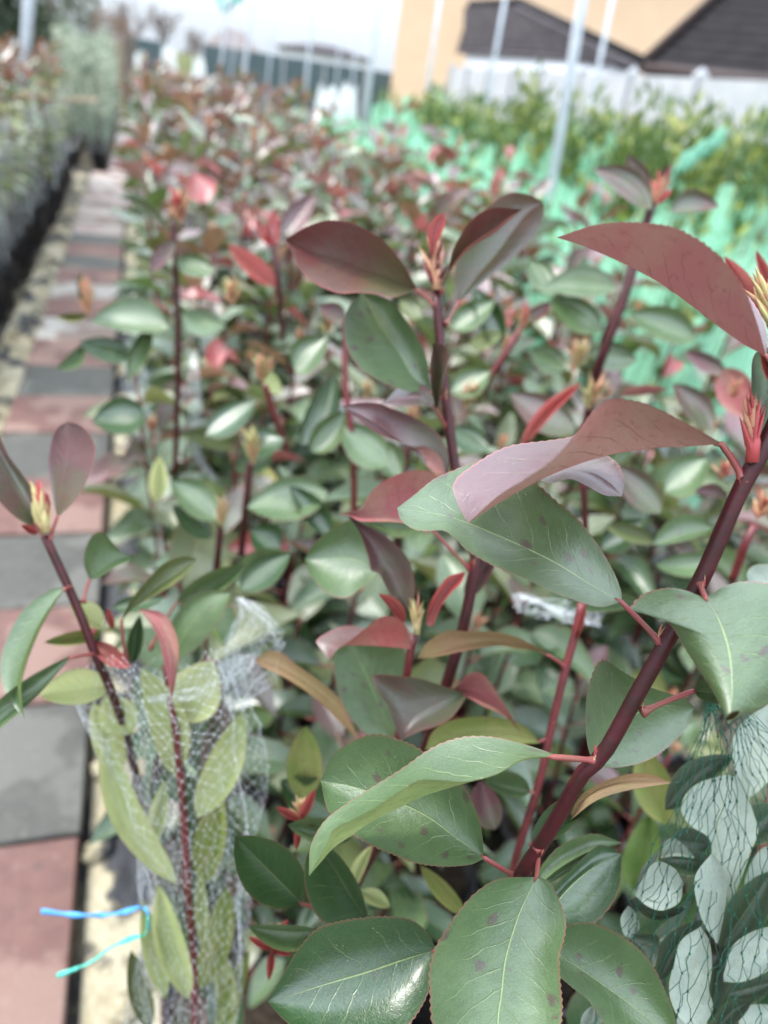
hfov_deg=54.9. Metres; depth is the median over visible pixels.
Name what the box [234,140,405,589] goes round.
photinia plant
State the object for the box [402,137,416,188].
laurel shrub
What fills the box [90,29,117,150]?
column shrub
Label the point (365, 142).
net sleeve
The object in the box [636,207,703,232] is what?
net sleeve
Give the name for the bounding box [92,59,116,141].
column shrub
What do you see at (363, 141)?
laurel shrub
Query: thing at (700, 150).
net strip
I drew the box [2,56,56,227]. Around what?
photinia plant
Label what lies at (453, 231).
photinia plant
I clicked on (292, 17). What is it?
sky
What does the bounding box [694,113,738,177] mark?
laurel shrub
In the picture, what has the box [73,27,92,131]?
column shrub
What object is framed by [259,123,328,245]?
photinia plant
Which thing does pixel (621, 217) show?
laurel shrub
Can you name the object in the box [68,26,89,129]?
column shrub
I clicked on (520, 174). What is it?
photinia plant
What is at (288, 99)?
photinia plant
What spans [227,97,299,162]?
photinia plant
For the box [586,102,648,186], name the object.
laurel shrub
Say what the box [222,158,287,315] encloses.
photinia plant
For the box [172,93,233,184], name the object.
photinia plant
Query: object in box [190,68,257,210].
photinia plant
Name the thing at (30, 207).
photinia plant
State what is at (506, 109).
laurel shrub
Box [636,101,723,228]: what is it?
laurel shrub
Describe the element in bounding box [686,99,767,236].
laurel shrub
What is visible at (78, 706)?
net bunch
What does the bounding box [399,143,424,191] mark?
laurel shrub
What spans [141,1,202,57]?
bare tree
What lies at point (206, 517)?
photinia plant
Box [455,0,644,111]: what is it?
outbuilding
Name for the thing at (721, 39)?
house
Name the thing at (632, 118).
laurel shrub
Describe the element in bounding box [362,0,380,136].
support pole
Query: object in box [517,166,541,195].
laurel shrub
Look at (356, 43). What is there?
support pole
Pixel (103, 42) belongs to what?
column shrub
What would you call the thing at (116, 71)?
column shrub
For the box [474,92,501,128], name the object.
laurel shrub
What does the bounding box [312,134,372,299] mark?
photinia plant
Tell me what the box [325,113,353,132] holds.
laurel shrub
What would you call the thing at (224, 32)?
support pole
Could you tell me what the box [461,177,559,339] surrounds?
net sleeve
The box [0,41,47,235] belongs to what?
photinia plant
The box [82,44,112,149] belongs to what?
column shrub
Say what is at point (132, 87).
photinia plant
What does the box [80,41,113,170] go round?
column shrub
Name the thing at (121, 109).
ground
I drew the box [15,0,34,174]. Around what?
support pole
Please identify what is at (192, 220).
photinia plant
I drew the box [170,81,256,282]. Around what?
photinia plant
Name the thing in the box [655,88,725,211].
laurel shrub
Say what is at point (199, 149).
photinia plant
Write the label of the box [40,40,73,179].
photinia plant
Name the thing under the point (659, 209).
net sleeve
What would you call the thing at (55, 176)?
photinia plant
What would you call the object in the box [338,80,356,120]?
fleece wrap
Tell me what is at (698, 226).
net sleeve
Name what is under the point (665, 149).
laurel shrub
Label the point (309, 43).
support pole
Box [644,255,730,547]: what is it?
laurel shrub
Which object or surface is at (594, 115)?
laurel shrub
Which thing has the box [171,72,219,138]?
photinia plant
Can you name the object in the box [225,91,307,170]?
photinia plant
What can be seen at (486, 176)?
net sleeve
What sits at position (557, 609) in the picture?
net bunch
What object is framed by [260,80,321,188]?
photinia plant
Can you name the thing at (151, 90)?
photinia plant
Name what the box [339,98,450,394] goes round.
photinia plant
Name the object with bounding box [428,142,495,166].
net sleeve
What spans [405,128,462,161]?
net sleeve
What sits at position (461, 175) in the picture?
net sleeve
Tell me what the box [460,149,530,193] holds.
net sleeve
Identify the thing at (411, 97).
laurel shrub
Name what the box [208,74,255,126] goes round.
photinia plant
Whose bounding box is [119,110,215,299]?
photinia plant
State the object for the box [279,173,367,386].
photinia plant
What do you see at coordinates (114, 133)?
column shrub
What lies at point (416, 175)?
photinia plant
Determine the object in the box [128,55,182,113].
photinia plant
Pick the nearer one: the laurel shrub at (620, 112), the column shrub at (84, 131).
the laurel shrub at (620, 112)
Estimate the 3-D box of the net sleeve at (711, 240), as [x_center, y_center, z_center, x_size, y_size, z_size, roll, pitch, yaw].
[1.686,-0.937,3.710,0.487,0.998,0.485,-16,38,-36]
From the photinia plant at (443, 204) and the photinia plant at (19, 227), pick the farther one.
the photinia plant at (19, 227)
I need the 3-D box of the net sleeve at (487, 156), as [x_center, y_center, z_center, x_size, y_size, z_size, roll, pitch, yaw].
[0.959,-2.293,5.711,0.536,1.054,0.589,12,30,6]
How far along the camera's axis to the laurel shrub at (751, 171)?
3.81 m
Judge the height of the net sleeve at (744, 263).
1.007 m
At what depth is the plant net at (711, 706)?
0.38 m
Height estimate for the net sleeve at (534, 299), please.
0.969 m
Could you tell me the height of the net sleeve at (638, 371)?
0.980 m
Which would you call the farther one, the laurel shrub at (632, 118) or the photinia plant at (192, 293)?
the laurel shrub at (632, 118)
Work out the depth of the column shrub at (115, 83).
12.33 m
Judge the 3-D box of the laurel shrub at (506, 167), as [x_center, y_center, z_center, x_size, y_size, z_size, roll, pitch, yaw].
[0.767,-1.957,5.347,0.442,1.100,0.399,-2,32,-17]
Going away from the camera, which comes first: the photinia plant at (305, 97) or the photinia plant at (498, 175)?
the photinia plant at (498, 175)
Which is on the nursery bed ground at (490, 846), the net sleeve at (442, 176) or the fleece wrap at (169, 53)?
the fleece wrap at (169, 53)
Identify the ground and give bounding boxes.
[0,104,767,1023]
[5,32,369,128]
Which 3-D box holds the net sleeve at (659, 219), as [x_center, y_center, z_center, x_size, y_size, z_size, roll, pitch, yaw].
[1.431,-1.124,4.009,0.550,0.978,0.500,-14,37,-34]
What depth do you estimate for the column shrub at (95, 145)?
9.26 m
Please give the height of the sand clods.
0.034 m
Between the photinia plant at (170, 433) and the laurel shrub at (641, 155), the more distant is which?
the laurel shrub at (641, 155)
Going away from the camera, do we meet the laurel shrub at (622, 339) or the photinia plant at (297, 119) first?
the laurel shrub at (622, 339)
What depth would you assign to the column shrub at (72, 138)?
9.48 m
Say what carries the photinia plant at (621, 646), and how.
on the nursery bed ground at (490, 846)
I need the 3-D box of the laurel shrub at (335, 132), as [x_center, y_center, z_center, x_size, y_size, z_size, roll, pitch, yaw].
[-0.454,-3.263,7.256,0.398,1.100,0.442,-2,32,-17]
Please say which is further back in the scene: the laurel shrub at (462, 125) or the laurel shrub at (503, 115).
the laurel shrub at (503, 115)
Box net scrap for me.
[218,0,241,13]
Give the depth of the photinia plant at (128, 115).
4.49 m
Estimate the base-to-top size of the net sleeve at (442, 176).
0.927 m
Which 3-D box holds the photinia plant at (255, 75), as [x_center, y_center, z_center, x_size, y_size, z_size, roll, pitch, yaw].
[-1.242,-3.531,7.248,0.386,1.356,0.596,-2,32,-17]
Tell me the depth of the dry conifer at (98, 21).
15.89 m
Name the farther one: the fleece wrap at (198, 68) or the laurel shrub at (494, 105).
the fleece wrap at (198, 68)
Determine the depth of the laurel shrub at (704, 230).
3.91 m
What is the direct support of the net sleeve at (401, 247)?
attached to the laurel shrub
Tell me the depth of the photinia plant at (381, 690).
0.48 m
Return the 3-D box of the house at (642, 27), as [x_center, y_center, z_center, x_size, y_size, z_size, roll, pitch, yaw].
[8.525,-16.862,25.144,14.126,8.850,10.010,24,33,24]
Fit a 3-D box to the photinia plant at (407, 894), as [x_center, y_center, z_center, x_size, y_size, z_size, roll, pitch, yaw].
[-0.028,0.552,1.053,0.293,0.894,0.333,-2,32,-17]
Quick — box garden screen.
[121,32,163,101]
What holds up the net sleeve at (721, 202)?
attached to the laurel shrub at (751, 171)
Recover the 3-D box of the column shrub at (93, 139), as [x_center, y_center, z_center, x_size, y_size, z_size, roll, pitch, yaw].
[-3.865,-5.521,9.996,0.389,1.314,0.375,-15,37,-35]
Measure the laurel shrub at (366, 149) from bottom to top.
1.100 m
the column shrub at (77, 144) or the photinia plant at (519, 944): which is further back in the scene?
the column shrub at (77, 144)
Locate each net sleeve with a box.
[293,104,340,135]
[308,115,355,210]
[316,106,354,131]
[318,116,371,186]
[322,127,379,213]
[331,139,360,187]
[343,106,386,137]
[349,143,405,194]
[370,94,414,127]
[372,133,433,237]
[377,102,415,142]
[386,160,458,209]
[395,172,421,256]
[398,85,450,143]
[404,167,490,286]
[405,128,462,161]
[412,120,436,139]
[424,149,491,179]
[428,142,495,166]
[433,127,484,166]
[455,133,507,170]
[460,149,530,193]
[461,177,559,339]
[476,168,544,194]
[484,142,547,185]
[492,191,599,392]
[499,124,556,166]
[504,223,655,428]
[508,136,587,206]
[526,166,613,224]
[541,182,593,229]
[549,217,680,394]
[562,185,645,225]
[570,128,623,212]
[596,163,681,220]
[609,262,767,518]
[633,212,720,250]
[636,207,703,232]
[668,220,767,440]
[682,202,750,243]
[691,211,703,232]
[696,212,767,335]
[703,183,767,262]
[727,157,767,223]
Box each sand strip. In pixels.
[0,174,89,439]
[79,185,160,1023]
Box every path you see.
[0,172,126,1023]
[107,113,135,178]
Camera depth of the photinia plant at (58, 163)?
7.21 m
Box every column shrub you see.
[47,13,84,167]
[49,23,83,146]
[55,18,84,158]
[56,17,85,154]
[61,34,86,150]
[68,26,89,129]
[70,49,91,147]
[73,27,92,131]
[78,51,113,149]
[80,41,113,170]
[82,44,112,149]
[85,50,114,142]
[86,35,115,150]
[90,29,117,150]
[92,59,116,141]
[96,49,116,129]
[97,24,118,117]
[97,24,119,124]
[100,30,120,112]
[100,39,118,111]
[103,46,119,141]
[109,49,118,122]
[113,52,120,122]
[113,52,120,128]
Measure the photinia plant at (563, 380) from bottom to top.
1.253 m
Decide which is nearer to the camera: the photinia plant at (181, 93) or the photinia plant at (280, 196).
the photinia plant at (280, 196)
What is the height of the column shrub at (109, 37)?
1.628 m
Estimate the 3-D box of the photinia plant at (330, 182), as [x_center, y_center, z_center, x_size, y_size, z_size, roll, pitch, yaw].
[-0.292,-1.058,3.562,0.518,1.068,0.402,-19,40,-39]
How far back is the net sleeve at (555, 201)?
3.79 m
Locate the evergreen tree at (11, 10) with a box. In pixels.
[0,0,83,76]
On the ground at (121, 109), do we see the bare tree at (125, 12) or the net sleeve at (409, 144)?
the bare tree at (125, 12)
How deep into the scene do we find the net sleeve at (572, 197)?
4.44 m
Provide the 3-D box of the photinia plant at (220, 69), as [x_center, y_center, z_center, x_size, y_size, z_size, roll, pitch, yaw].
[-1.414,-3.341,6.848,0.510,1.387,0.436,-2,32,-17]
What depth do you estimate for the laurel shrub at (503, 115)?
8.35 m
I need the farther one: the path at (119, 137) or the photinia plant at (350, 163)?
the path at (119, 137)
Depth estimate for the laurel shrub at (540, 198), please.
4.31 m
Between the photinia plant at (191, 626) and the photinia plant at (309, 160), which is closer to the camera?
the photinia plant at (191, 626)
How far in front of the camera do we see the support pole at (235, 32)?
11.75 m
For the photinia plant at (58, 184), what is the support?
on the nursery bed ground at (490, 846)
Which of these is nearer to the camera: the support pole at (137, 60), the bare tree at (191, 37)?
the support pole at (137, 60)
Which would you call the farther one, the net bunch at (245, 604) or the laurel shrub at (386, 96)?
the laurel shrub at (386, 96)
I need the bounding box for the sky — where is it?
[9,0,400,74]
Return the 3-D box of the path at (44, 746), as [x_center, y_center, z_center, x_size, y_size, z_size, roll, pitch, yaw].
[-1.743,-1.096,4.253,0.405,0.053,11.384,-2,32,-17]
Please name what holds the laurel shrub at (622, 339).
on the nursery bed ground at (490, 846)
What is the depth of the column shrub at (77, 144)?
9.08 m
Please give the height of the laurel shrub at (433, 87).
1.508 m
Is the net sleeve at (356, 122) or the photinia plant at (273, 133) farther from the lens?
the net sleeve at (356, 122)
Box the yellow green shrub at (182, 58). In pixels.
[175,52,196,87]
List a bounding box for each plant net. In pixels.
[75,649,269,1023]
[594,702,767,1023]
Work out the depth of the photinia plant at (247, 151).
3.30 m
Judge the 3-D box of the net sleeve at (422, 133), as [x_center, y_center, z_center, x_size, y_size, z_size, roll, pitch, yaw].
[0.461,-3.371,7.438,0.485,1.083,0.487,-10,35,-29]
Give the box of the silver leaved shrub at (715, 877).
[566,564,767,1023]
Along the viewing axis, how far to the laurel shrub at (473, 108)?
7.25 m
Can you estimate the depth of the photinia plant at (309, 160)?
2.33 m
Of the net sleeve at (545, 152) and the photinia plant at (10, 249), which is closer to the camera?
the photinia plant at (10, 249)
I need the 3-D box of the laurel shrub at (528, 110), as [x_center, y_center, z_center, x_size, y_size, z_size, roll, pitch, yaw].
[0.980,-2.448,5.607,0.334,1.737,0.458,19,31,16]
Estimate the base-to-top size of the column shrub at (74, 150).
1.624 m
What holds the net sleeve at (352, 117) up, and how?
attached to the laurel shrub at (332, 120)
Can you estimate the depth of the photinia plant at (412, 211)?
1.99 m
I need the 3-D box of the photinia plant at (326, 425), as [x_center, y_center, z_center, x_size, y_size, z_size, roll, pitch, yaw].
[0.053,0.318,1.100,0.587,1.269,0.448,-2,32,-17]
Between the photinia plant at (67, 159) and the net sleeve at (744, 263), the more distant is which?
the photinia plant at (67, 159)
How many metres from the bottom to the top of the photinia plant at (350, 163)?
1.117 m
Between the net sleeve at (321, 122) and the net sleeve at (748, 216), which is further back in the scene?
the net sleeve at (321, 122)
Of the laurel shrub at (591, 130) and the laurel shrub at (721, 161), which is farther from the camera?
the laurel shrub at (591, 130)
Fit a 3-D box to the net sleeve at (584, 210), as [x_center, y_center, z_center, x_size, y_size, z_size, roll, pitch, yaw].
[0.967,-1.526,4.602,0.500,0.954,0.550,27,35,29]
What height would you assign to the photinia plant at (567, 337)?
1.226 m
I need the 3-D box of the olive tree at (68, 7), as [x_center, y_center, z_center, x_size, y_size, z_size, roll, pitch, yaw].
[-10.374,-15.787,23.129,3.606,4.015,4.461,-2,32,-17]
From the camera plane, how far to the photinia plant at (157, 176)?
2.11 m
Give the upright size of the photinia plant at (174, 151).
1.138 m
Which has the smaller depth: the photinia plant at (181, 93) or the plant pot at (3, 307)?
the plant pot at (3, 307)
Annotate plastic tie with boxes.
[40,905,150,929]
[56,914,148,977]
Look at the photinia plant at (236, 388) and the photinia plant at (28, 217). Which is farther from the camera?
the photinia plant at (28, 217)
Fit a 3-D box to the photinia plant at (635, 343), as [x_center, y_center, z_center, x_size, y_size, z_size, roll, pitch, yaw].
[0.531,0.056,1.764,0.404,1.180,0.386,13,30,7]
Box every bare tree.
[74,4,117,37]
[106,0,152,38]
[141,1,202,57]
[184,26,204,70]
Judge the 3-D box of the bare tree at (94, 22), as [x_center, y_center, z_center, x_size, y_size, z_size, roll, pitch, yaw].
[-12.606,-20.566,32.080,1.986,2.654,2.026,8,30,-2]
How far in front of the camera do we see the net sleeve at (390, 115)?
7.64 m
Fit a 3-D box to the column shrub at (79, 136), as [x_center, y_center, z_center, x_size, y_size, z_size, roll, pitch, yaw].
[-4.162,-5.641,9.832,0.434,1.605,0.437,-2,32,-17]
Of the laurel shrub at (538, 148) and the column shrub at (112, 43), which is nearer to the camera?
the laurel shrub at (538, 148)
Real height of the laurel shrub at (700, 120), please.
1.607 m
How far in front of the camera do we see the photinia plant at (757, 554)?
1.28 m
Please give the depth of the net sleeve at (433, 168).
5.36 m
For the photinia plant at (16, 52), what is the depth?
7.47 m
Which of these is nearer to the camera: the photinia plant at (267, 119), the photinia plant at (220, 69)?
the photinia plant at (267, 119)
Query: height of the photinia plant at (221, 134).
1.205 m
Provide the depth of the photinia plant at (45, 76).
6.16 m
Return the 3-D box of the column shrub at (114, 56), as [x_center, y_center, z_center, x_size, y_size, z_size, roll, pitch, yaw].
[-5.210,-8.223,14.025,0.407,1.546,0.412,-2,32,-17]
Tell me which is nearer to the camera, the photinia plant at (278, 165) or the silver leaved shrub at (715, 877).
the silver leaved shrub at (715, 877)
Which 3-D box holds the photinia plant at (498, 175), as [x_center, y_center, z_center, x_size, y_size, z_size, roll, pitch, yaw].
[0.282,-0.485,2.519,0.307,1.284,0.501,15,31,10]
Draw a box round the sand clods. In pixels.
[0,178,150,1022]
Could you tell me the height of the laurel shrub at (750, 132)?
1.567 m
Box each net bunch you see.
[76,705,159,974]
[122,365,163,537]
[147,653,256,704]
[187,349,217,480]
[204,598,284,712]
[510,593,602,626]
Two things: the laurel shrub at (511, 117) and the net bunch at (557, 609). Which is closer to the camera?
the net bunch at (557, 609)
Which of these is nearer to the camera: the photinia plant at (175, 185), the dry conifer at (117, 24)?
the photinia plant at (175, 185)
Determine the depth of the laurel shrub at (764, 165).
5.12 m
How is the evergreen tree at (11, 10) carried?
on the ground at (121, 109)
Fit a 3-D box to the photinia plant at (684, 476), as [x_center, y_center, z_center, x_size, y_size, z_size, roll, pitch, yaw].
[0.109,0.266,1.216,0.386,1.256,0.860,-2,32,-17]
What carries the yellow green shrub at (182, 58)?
on the nursery bed ground at (490, 846)
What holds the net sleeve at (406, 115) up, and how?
attached to the laurel shrub at (433, 87)
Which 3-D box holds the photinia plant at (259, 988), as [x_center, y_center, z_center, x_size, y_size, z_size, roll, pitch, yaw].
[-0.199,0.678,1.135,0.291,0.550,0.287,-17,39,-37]
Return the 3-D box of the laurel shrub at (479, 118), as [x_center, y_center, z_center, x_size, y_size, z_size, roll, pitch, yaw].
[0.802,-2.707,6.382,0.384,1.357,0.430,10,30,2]
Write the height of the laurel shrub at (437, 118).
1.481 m
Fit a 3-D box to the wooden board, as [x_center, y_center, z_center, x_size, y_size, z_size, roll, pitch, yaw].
[-3.128,-4.175,7.477,0.537,0.095,0.120,21,32,21]
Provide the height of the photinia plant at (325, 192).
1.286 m
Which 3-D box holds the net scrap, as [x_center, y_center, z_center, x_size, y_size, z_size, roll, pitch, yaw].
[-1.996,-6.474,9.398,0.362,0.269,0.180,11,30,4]
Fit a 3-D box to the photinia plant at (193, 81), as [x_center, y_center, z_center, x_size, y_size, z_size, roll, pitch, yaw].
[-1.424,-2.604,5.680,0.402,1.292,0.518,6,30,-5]
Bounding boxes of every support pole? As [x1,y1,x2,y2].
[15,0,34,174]
[129,50,145,125]
[216,0,229,98]
[229,3,239,85]
[242,0,253,89]
[266,0,276,91]
[301,0,315,111]
[335,0,344,86]
[351,0,361,90]
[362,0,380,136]
[424,0,441,103]
[482,0,506,130]
[544,0,587,208]
[584,0,614,132]
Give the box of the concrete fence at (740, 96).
[444,63,767,153]
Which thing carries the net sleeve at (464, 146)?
attached to the laurel shrub at (479, 118)
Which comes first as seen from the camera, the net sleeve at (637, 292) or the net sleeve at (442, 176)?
the net sleeve at (637, 292)
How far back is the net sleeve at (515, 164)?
5.13 m
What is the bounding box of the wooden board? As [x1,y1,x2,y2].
[53,97,98,101]
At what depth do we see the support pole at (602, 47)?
6.22 m
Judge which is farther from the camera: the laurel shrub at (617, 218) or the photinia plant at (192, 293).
the laurel shrub at (617, 218)
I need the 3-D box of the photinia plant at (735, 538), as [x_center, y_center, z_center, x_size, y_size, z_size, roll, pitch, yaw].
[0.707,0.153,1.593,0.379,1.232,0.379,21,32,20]
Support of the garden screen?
on the ground at (121, 109)
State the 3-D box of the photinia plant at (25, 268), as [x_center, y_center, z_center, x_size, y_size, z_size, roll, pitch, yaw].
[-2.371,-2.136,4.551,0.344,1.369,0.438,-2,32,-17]
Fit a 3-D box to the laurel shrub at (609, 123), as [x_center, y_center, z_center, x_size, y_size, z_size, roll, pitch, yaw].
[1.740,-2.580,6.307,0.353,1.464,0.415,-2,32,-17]
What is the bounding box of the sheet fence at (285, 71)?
[201,42,391,120]
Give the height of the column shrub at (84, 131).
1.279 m
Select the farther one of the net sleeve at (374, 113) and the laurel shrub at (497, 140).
the net sleeve at (374, 113)
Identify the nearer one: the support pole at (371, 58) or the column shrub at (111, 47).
the support pole at (371, 58)
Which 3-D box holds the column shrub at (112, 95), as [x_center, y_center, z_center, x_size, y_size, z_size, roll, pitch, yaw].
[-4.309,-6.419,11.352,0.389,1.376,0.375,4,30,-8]
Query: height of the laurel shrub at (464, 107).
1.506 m
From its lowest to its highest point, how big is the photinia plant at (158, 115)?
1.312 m
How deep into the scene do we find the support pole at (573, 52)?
3.64 m
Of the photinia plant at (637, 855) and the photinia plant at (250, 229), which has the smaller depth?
the photinia plant at (637, 855)
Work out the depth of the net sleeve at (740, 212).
4.39 m
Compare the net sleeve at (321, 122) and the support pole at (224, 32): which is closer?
the net sleeve at (321, 122)
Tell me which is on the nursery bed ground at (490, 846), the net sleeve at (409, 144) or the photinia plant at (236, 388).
the photinia plant at (236, 388)
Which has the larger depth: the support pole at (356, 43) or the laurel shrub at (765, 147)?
the support pole at (356, 43)
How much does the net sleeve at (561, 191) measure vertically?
0.964 m
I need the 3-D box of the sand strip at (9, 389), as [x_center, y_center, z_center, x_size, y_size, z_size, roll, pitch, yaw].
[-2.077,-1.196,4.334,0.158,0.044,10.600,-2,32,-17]
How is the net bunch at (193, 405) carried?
attached to the photinia plant at (170, 433)
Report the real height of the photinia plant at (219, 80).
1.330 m
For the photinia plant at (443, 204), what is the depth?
2.10 m
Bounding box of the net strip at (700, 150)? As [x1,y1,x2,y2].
[665,126,727,200]
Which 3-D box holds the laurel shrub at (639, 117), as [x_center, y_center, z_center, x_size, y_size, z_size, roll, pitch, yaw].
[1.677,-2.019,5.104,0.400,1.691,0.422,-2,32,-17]
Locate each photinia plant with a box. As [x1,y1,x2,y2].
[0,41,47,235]
[0,42,34,264]
[0,48,32,280]
[0,49,12,161]
[0,59,38,254]
[0,77,44,245]
[0,95,20,292]
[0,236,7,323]
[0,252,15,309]
[0,422,289,1023]
[1,32,31,164]
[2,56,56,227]
[9,47,32,163]
[10,43,58,219]
[18,39,68,194]
[19,44,63,212]
[28,40,66,199]
[29,39,62,198]
[30,41,68,189]
[33,54,71,184]
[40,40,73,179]
[56,183,346,801]
[89,372,392,968]
[103,120,251,457]
[107,111,253,498]
[108,196,233,371]
[110,73,184,230]
[115,74,184,271]
[115,191,271,476]
[118,85,184,206]
[119,68,222,271]
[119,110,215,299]
[120,242,307,549]
[121,65,143,186]
[121,160,208,357]
[122,58,178,137]
[123,66,139,127]
[126,143,246,351]
[127,100,218,276]
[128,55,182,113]
[129,327,341,692]
[130,52,171,146]
[130,59,185,143]
[134,60,186,183]
[145,63,195,124]
[167,801,368,1023]
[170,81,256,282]
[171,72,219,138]
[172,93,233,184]
[176,76,225,121]
[178,70,220,109]
[183,104,220,183]
[186,74,264,280]
[187,73,233,157]
[187,173,505,727]
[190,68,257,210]
[199,119,266,249]
[202,82,294,386]
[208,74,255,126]
[209,107,347,385]
[211,64,256,126]
[215,126,340,415]
[218,155,305,478]
[219,74,250,127]
[219,110,290,249]
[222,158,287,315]
[222,275,617,945]
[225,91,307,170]
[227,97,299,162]
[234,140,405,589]
[234,192,543,980]
[244,72,276,112]
[251,242,405,614]
[254,121,307,187]
[255,101,277,138]
[255,109,314,164]
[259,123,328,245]
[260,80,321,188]
[267,222,767,1023]
[268,76,321,162]
[269,621,493,976]
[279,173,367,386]
[285,89,351,212]
[286,105,334,212]
[287,172,366,357]
[304,335,767,732]
[306,126,423,395]
[309,133,402,487]
[309,135,357,213]
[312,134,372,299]
[329,141,414,260]
[333,129,409,299]
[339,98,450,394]
[351,593,674,1023]
[352,126,467,305]
[358,120,487,308]
[365,171,470,393]
[366,174,493,417]
[406,177,536,655]
[420,146,536,412]
[420,217,593,719]
[436,167,516,431]
[465,396,743,833]
[477,572,731,1023]
[481,251,670,621]
[484,178,628,440]
[497,154,767,863]
[567,300,767,614]
[572,400,767,769]
[610,411,767,840]
[612,712,767,967]
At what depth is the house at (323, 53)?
59.43 m
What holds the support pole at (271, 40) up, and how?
on the nursery bed ground at (490, 846)
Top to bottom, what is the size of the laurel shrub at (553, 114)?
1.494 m
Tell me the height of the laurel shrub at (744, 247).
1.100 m
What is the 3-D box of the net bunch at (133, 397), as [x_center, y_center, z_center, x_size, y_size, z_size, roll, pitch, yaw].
[-0.442,-0.121,1.360,0.045,0.363,0.114,-17,39,-37]
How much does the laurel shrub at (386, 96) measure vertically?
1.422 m
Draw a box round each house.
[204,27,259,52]
[276,43,368,68]
[389,0,703,117]
[642,0,767,128]
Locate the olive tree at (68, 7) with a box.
[7,0,112,59]
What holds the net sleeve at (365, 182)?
attached to the laurel shrub at (366, 149)
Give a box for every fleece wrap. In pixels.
[160,46,176,88]
[191,56,207,94]
[315,82,338,124]
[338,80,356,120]
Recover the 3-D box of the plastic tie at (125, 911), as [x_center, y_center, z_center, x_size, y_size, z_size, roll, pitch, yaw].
[-0.225,0.313,0.579,0.104,0.057,0.012,16,31,12]
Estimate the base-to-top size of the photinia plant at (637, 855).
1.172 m
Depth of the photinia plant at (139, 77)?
6.62 m
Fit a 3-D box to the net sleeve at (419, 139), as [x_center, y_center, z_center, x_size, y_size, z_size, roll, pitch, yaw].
[0.135,-2.417,5.822,0.500,1.021,0.550,27,35,29]
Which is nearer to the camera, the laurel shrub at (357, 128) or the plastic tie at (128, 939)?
the plastic tie at (128, 939)
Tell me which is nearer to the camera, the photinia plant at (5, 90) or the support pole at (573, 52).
the support pole at (573, 52)
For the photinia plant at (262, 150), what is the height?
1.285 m
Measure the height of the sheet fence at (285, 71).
1.750 m
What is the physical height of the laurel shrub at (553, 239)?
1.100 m
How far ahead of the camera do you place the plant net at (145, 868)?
0.55 m
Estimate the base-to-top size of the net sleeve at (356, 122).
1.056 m
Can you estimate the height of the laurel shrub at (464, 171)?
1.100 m
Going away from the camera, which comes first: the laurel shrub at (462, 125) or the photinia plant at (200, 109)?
the photinia plant at (200, 109)
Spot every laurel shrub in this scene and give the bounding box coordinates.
[324,115,362,142]
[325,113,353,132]
[342,121,366,146]
[346,125,373,152]
[356,131,379,184]
[374,85,404,119]
[391,92,419,143]
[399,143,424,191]
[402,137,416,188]
[407,81,444,139]
[414,81,459,135]
[419,85,462,143]
[430,159,481,220]
[444,90,491,159]
[447,143,479,179]
[450,167,481,222]
[452,86,482,130]
[457,97,469,115]
[461,89,490,140]
[467,108,512,162]
[471,158,518,184]
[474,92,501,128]
[478,95,524,174]
[478,98,507,131]
[493,99,524,143]
[496,104,510,121]
[497,105,526,131]
[501,192,561,407]
[502,57,556,176]
[503,107,555,164]
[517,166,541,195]
[517,207,619,425]
[523,80,584,193]
[537,196,577,210]
[542,88,617,207]
[543,111,586,162]
[545,104,559,125]
[551,80,611,173]
[556,196,602,229]
[583,106,618,142]
[585,273,685,400]
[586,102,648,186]
[595,116,621,163]
[596,85,687,221]
[597,208,641,223]
[605,110,650,146]
[617,208,685,227]
[620,95,681,168]
[624,104,676,161]
[628,78,687,183]
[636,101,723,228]
[641,213,711,240]
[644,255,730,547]
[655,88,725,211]
[668,105,711,184]
[681,239,757,380]
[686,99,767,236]
[689,115,749,189]
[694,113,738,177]
[698,103,765,225]
[710,221,767,271]
[725,114,767,253]
[730,118,764,168]
[735,142,765,191]
[736,130,760,168]
[742,120,767,209]
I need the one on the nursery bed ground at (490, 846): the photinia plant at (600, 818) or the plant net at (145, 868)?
the photinia plant at (600, 818)
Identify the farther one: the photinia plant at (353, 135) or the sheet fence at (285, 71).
the sheet fence at (285, 71)
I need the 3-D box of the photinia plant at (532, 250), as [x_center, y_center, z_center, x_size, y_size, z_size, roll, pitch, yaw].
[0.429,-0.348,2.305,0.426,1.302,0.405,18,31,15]
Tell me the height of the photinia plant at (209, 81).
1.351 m
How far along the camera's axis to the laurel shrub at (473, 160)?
5.73 m
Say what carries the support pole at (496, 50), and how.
on the nursery bed ground at (490, 846)
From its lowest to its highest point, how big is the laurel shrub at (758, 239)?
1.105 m
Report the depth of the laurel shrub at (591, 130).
6.84 m
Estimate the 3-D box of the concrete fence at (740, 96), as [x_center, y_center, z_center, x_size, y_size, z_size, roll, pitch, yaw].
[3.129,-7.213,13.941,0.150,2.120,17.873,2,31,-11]
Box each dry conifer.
[88,5,130,101]
[111,16,138,111]
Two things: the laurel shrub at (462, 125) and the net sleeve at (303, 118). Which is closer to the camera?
the laurel shrub at (462, 125)
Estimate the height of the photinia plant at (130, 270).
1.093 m
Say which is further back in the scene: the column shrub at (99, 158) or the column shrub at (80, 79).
the column shrub at (80, 79)
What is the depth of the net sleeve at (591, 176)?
5.12 m
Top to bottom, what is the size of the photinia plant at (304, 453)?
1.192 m
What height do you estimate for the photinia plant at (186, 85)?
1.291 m
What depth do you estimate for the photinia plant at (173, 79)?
5.14 m
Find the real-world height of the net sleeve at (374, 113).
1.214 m

